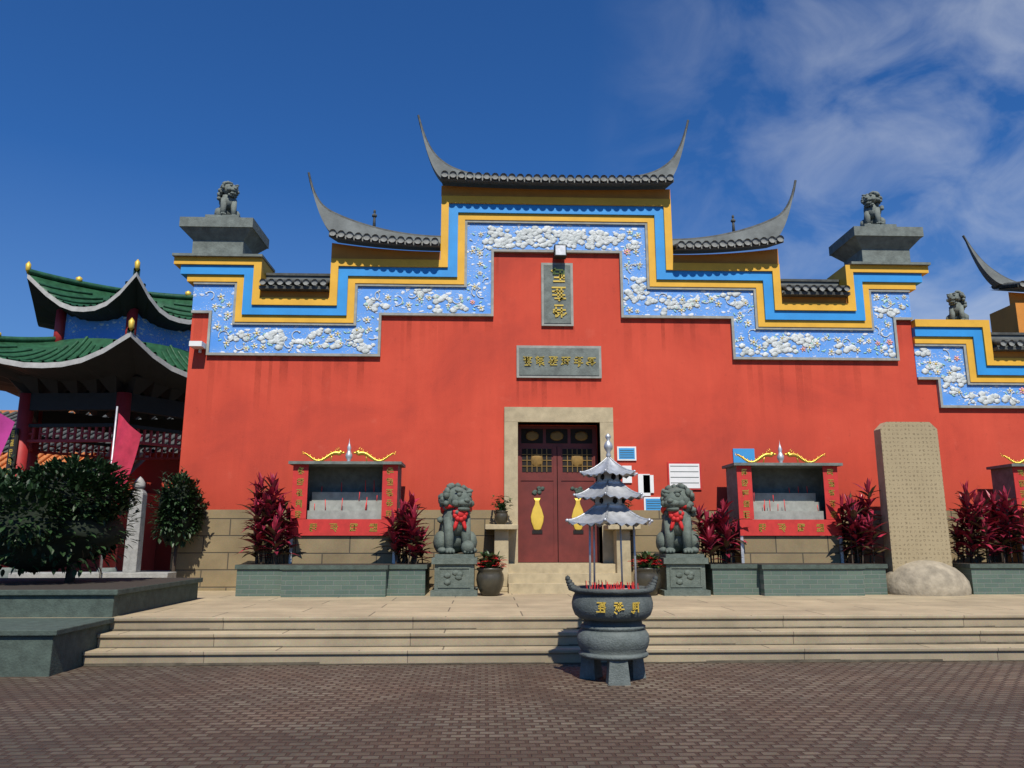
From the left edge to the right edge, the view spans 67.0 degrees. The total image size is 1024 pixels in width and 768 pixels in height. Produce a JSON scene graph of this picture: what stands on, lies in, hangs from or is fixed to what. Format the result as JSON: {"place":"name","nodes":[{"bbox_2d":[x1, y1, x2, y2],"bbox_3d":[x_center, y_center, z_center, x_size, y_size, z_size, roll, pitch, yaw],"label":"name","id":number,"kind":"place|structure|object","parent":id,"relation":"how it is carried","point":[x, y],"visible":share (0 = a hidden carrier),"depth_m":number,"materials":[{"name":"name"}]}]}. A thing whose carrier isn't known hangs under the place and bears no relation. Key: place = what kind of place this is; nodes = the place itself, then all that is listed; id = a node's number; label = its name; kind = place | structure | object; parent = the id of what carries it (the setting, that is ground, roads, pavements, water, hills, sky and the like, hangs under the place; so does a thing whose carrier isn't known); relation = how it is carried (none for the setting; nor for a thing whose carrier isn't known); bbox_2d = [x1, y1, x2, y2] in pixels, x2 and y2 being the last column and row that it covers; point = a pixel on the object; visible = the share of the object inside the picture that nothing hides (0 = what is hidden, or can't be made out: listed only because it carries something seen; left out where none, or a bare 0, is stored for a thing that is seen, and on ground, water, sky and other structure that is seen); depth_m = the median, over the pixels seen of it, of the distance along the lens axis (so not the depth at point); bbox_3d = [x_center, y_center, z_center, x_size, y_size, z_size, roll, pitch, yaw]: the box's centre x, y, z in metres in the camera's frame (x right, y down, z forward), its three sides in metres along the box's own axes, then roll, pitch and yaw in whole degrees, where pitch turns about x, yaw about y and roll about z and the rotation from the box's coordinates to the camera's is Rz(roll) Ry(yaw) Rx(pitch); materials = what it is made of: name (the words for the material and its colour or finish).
{"place":"outdoors","nodes":[
{"label":"outdoors","id":0,"kind":"place"},
{"bbox_2d":[0,661,1023,767],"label":"courtyard paving","id":1,"kind":"structure","parent":0,"point":[951,714],"depth_m":6.25,"materials":[{"name":"brown brick"}]},
{"bbox_2d":[565,434,657,685],"bbox_3d":[1.040,1.773,8.132,0.979,2.530,0.977,0,-11,-2],"label":"incense burner","id":2,"kind":"object","parent":1,"relation":"on","point":[613,632],"visible":1,"depth_m":7.83,"materials":[{"name":"stone"}]},
{"bbox_2d":[0,0,1023,409],"label":"sky","id":3,"kind":"structure","parent":0,"point":[121,121],"materials":[{"name":"blue"}]},
{"label":"ground","id":4,"kind":"structure","parent":0,"visible":0},
{"bbox_2d":[0,413,14,454],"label":"flag","id":5,"kind":"object","parent":4,"relation":"on","point":[6,425],"visible":1,"depth_m":13.80,"materials":[{"name":"fabric"}]},
{"bbox_2d":[0,410,180,571],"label":"hall","id":6,"kind":"structure","parent":4,"relation":"on","point":[156,555],"depth_m":24.98,"materials":[{"name":"red paint"}]},
{"bbox_2d":[0,259,192,577],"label":"pagoda pavilion","id":7,"kind":"structure","parent":4,"relation":"on","point":[102,352],"depth_m":18.56,"materials":[{"name":"green tile"}]},
{"bbox_2d":[0,578,202,676],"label":"raised planter","id":8,"kind":"object","parent":4,"relation":"on","point":[37,647],"visible":0.8,"depth_m":9.40,"materials":[{"name":"stone"}]},
{"bbox_2d":[0,452,141,582],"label":"clipped tree","id":9,"kind":"object","parent":8,"relation":"on","point":[51,522],"visible":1,"depth_m":10.67,"materials":[{"name":"green plant"}]},
{"bbox_2d":[31,590,1023,665],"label":"platform steps","id":10,"kind":"structure","parent":4,"relation":"on","point":[504,618],"depth_m":9.40,"materials":[{"name":"stone"}]},
{"bbox_2d":[8,476,175,577],"bbox_3d":[-7.310,2.646,13.649,2.700,2.040,0.400,0,-11,-2],"label":"post","id":11,"kind":"object","parent":10,"relation":"on","point":[132,565],"visible":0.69,"depth_m":13.53,"materials":[{"name":"white stone"}]},
{"bbox_2d":[99,406,140,577],"bbox_3d":[-6.838,1.992,13.492,0.512,3.260,0.123,-2,-11,9],"label":"red flag","id":12,"kind":"object","parent":10,"relation":"on","point":[126,441],"visible":0.63,"depth_m":13.66,"materials":[{"name":"fabric"}]},
{"bbox_2d":[146,466,210,571],"bbox_3d":[-6.133,2.625,14.122,1.284,2.269,1.120,0,-11,-2],"label":"tree","id":13,"kind":"object","parent":10,"relation":"on","point":[179,505],"visible":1,"depth_m":13.95,"materials":[{"name":"green plant"}]},
{"bbox_2d":[235,563,430,596],"bbox_3d":[-3.035,3.357,13.303,3.190,0.510,1.300,0,-11,-2],"label":"planter box","id":14,"kind":"object","parent":10,"relation":"on","point":[341,580],"visible":0.98,"depth_m":12.74,"materials":[{"name":"tile"}]},
{"bbox_2d":[237,471,301,563],"bbox_3d":[-4.220,2.357,13.510,1.387,1.676,1.317,0,-11,-2],"label":"cordyline plant","id":15,"kind":"object","parent":14,"relation":"on","point":[273,533],"visible":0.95,"depth_m":13.40,"materials":[{"name":"red plant"}]},
{"bbox_2d":[371,490,433,563],"bbox_3d":[-1.839,2.552,13.664,1.260,1.354,1.194,0,-11,-2],"label":"cordyline plant","id":16,"kind":"object","parent":14,"relation":"on","point":[409,533],"visible":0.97,"depth_m":13.44,"materials":[{"name":"red plant"}]},
{"bbox_2d":[288,439,405,563],"bbox_3d":[-2.986,2.345,13.956,2.000,2.750,0.740,0,-11,-2],"label":"incense altar","id":17,"kind":"object","parent":10,"relation":"on","point":[340,509],"visible":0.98,"depth_m":13.76,"materials":[{"name":"red stone"}]},
{"bbox_2d":[430,483,477,596],"bbox_3d":[-0.985,2.682,13.499,0.788,1.911,1.088,0,-11,-2],"label":"guardian lion","id":18,"kind":"object","parent":10,"relation":"on","point":[454,571],"visible":1,"depth_m":13.18},
{"bbox_2d":[474,551,506,595],"bbox_3d":[-0.361,3.183,13.018,0.590,0.739,0.572,0,-11,-2],"label":"flower pot","id":19,"kind":"object","parent":10,"relation":"on","point":[490,579],"visible":1,"depth_m":12.86,"materials":[{"name":"ceramic"}]},
{"bbox_2d":[485,524,517,591],"bbox_3d":[-0.198,3.190,14.202,0.600,1.190,0.620,0,-11,-2],"label":"plant stand","id":20,"kind":"object","parent":10,"relation":"on","point":[501,538],"visible":0.6,"depth_m":14.06,"materials":[{"name":"beige stone"}]},
{"bbox_2d":[490,495,512,523],"bbox_3d":[-0.178,2.337,14.372,0.458,0.550,0.419,0,-11,-2],"label":"potted flowering plant","id":21,"kind":"object","parent":20,"relation":"on","point":[501,515],"visible":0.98,"depth_m":14.28,"materials":[{"name":"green plant"}]},
{"bbox_2d":[170,196,928,590],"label":"temple wall","id":22,"kind":"structure","parent":10,"relation":"on","point":[424,392],"depth_m":15.26,"materials":[{"name":"red paint"}]},
{"bbox_2d":[189,341,206,352],"bbox_3d":[-6.081,-0.714,14.977,0.240,0.170,0.300,0,-11,-2],"label":"security cam","id":23,"kind":"object","parent":22,"relation":"attached to","point":[200,345],"visible":1,"depth_m":14.87,"materials":[{"name":"white paint"}]},
{"bbox_2d":[172,181,274,272],"bbox_3d":[-5.838,-3.316,15.985,1.760,1.827,1.180,0,-11,-2],"label":"lion statue pedestal","id":24,"kind":"object","parent":22,"relation":"on","point":[225,230],"visible":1,"depth_m":15.45,"materials":[{"name":"grey stone"}]},
{"bbox_2d":[259,273,329,297],"bbox_3d":[-4.292,-1.942,15.562,1.340,0.612,0.960,0,-11,-2],"label":"tiled roof section","id":25,"kind":"object","parent":22,"relation":"on","point":[302,285],"visible":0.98,"depth_m":15.28,"materials":[{"name":"grey tile"}]},
{"bbox_2d":[308,172,440,259],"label":"roof","id":26,"kind":"structure","parent":22,"relation":"on","point":[342,229],"depth_m":15.53,"materials":[{"name":"grey tile"}]},
{"bbox_2d":[417,115,557,196],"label":"roof","id":27,"kind":"structure","parent":22,"relation":"on","point":[454,181],"depth_m":15.85,"materials":[{"name":"grey tile"}]},
{"bbox_2d":[517,263,601,378],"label":"inscribed plaques","id":28,"kind":"object","parent":22,"relation":"attached to","point":[558,361],"visible":1,"depth_m":15.31,"materials":[{"name":"grey stone"}]},
{"bbox_2d":[554,244,566,258],"bbox_3d":[0.965,-2.644,15.601,0.240,0.240,0.325,0,-11,-2],"label":"flood light","id":29,"kind":"object","parent":22,"relation":"attached to","point":[560,251],"visible":1,"depth_m":15.45,"materials":[{"name":"metal"}]},
{"bbox_2d":[504,407,619,593],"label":"entrance doorway","id":30,"kind":"structure","parent":22,"relation":"in","point":[544,479],"depth_m":15.06,"materials":[{"name":"beige stone"}]},
{"bbox_2d":[205,225,1023,405],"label":"floral relief frieze","id":31,"kind":"object","parent":22,"relation":"attached to","point":[571,238],"visible":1,"depth_m":15.55,"materials":[{"name":"paint"}]},
{"bbox_2d":[555,120,688,198],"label":"roof","id":32,"kind":"structure","parent":22,"relation":"on","point":[655,184],"depth_m":15.93,"materials":[{"name":"grey tile"}]},
{"bbox_2d":[617,447,754,509],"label":"notice signs","id":33,"kind":"object","parent":22,"relation":"attached to","point":[688,474],"depth_m":14.93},
{"bbox_2d":[672,180,796,263],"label":"roof","id":34,"kind":"structure","parent":22,"relation":"on","point":[765,234],"depth_m":15.78,"materials":[{"name":"grey tile"}]},
{"bbox_2d":[780,279,850,302],"bbox_3d":[6.102,-1.871,15.918,1.340,0.612,0.960,0,-11,-2],"label":"tiled roof section","id":35,"kind":"object","parent":22,"relation":"on","point":[810,290],"visible":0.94,"depth_m":15.62,"materials":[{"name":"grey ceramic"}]},
{"bbox_2d":[829,191,930,265],"bbox_3d":[7.694,-3.223,16.448,1.640,1.827,1.180,0,-11,-2],"label":"lion statue pedestal","id":36,"kind":"object","parent":22,"relation":"on","point":[873,238],"visible":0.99,"depth_m":15.92,"materials":[{"name":"grey stone"}]},
{"bbox_2d":[82,626,1023,665],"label":"stair risers","id":37,"kind":"object","parent":10,"relation":"on","point":[317,663],"visible":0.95,"depth_m":9.07,"materials":[{"name":"beige stone"}]},
{"bbox_2d":[603,525,640,584],"bbox_3d":[2.041,3.205,14.279,0.600,1.190,0.620,0,-11,-2],"label":"plant stand","id":38,"kind":"object","parent":10,"relation":"on","point":[626,545],"visible":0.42,"depth_m":14.14,"materials":[{"name":"beige stone"}]},
{"bbox_2d":[627,551,665,595],"bbox_3d":[2.289,3.206,13.128,0.578,0.736,0.621,9,-15,-40],"label":"flower pot","id":39,"kind":"object","parent":10,"relation":"on","point":[647,571],"visible":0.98,"depth_m":12.98,"materials":[{"name":"ceramic"}]},
{"bbox_2d":[655,483,710,595],"bbox_3d":[2.921,2.708,13.633,0.788,1.913,1.088,0,-11,-2],"label":"guardian lion","id":40,"kind":"object","parent":10,"relation":"on","point":[682,572],"visible":1,"depth_m":13.32},
{"bbox_2d":[722,441,843,562],"bbox_3d":[5.010,2.400,14.229,2.000,2.750,0.740,0,-11,-2],"label":"incense altar","id":41,"kind":"object","parent":10,"relation":"on","point":[783,512],"visible":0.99,"depth_m":14.03,"materials":[{"name":"red stone"}]},
{"bbox_2d":[705,562,887,595],"bbox_3d":[4.895,3.411,13.574,3.060,0.510,1.300,0,-11,-2],"label":"planter box","id":42,"kind":"object","parent":10,"relation":"on","point":[810,579],"visible":0.88,"depth_m":13.01,"materials":[{"name":"tile"}]},
{"bbox_2d":[691,498,747,563],"bbox_3d":[3.659,2.665,13.871,1.353,1.213,1.278,6,-13,-28],"label":"cordyline plant","id":43,"kind":"object","parent":42,"relation":"on","point":[710,537],"visible":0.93,"depth_m":13.79,"materials":[{"name":"red plant"}]},
{"bbox_2d":[823,477,891,563],"bbox_3d":[6.209,2.476,13.884,1.177,1.588,1.306,0,-11,-2],"label":"cordyline plant","id":44,"kind":"object","parent":42,"relation":"on","point":[856,534],"visible":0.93,"depth_m":13.68,"materials":[{"name":"red plant"}]},
{"bbox_2d":[874,422,971,595],"bbox_3d":[7.181,2.372,13.659,1.480,3.420,1.160,0,-11,-2],"label":"stone stele","id":45,"kind":"object","parent":10,"relation":"on","point":[918,557],"visible":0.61,"depth_m":13.62,"materials":[{"name":"stone"}]},
{"bbox_2d":[911,319,1023,561],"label":"wing wall","id":46,"kind":"structure","parent":10,"relation":"on","point":[975,439],"depth_m":15.44,"materials":[{"name":"red paint"}]},
{"bbox_2d":[946,290,968,319],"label":"lion statue","id":47,"kind":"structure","parent":46,"relation":"on","point":[956,301],"depth_m":16.08,"materials":[{"name":"grey stone"}]},
{"bbox_2d":[962,235,1023,332],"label":"roof","id":48,"kind":"structure","parent":46,"relation":"on","point":[1010,318],"depth_m":17.72,"materials":[{"name":"orange paint"}]},
{"bbox_2d":[991,332,1023,357],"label":"roof wing","id":49,"kind":"structure","parent":46,"relation":"on","point":[1007,344],"depth_m":15.56,"materials":[{"name":"grey tile"}]},
{"bbox_2d":[952,562,1023,593],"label":"planter box","id":50,"kind":"object","parent":10,"relation":"on","point":[994,578],"visible":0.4,"depth_m":13.31,"materials":[{"name":"tile"}]},
{"bbox_2d":[947,480,1023,562],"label":"cordyline plant","id":51,"kind":"object","parent":50,"relation":"on","point":[976,521],"visible":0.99,"depth_m":13.87,"materials":[{"name":"red plant"}]},
{"bbox_2d":[986,453,1023,562],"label":"incense altar","id":52,"kind":"object","parent":10,"relation":"on","point":[1009,476],"visible":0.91,"depth_m":14.29,"materials":[{"name":"red stone"}]}
]}

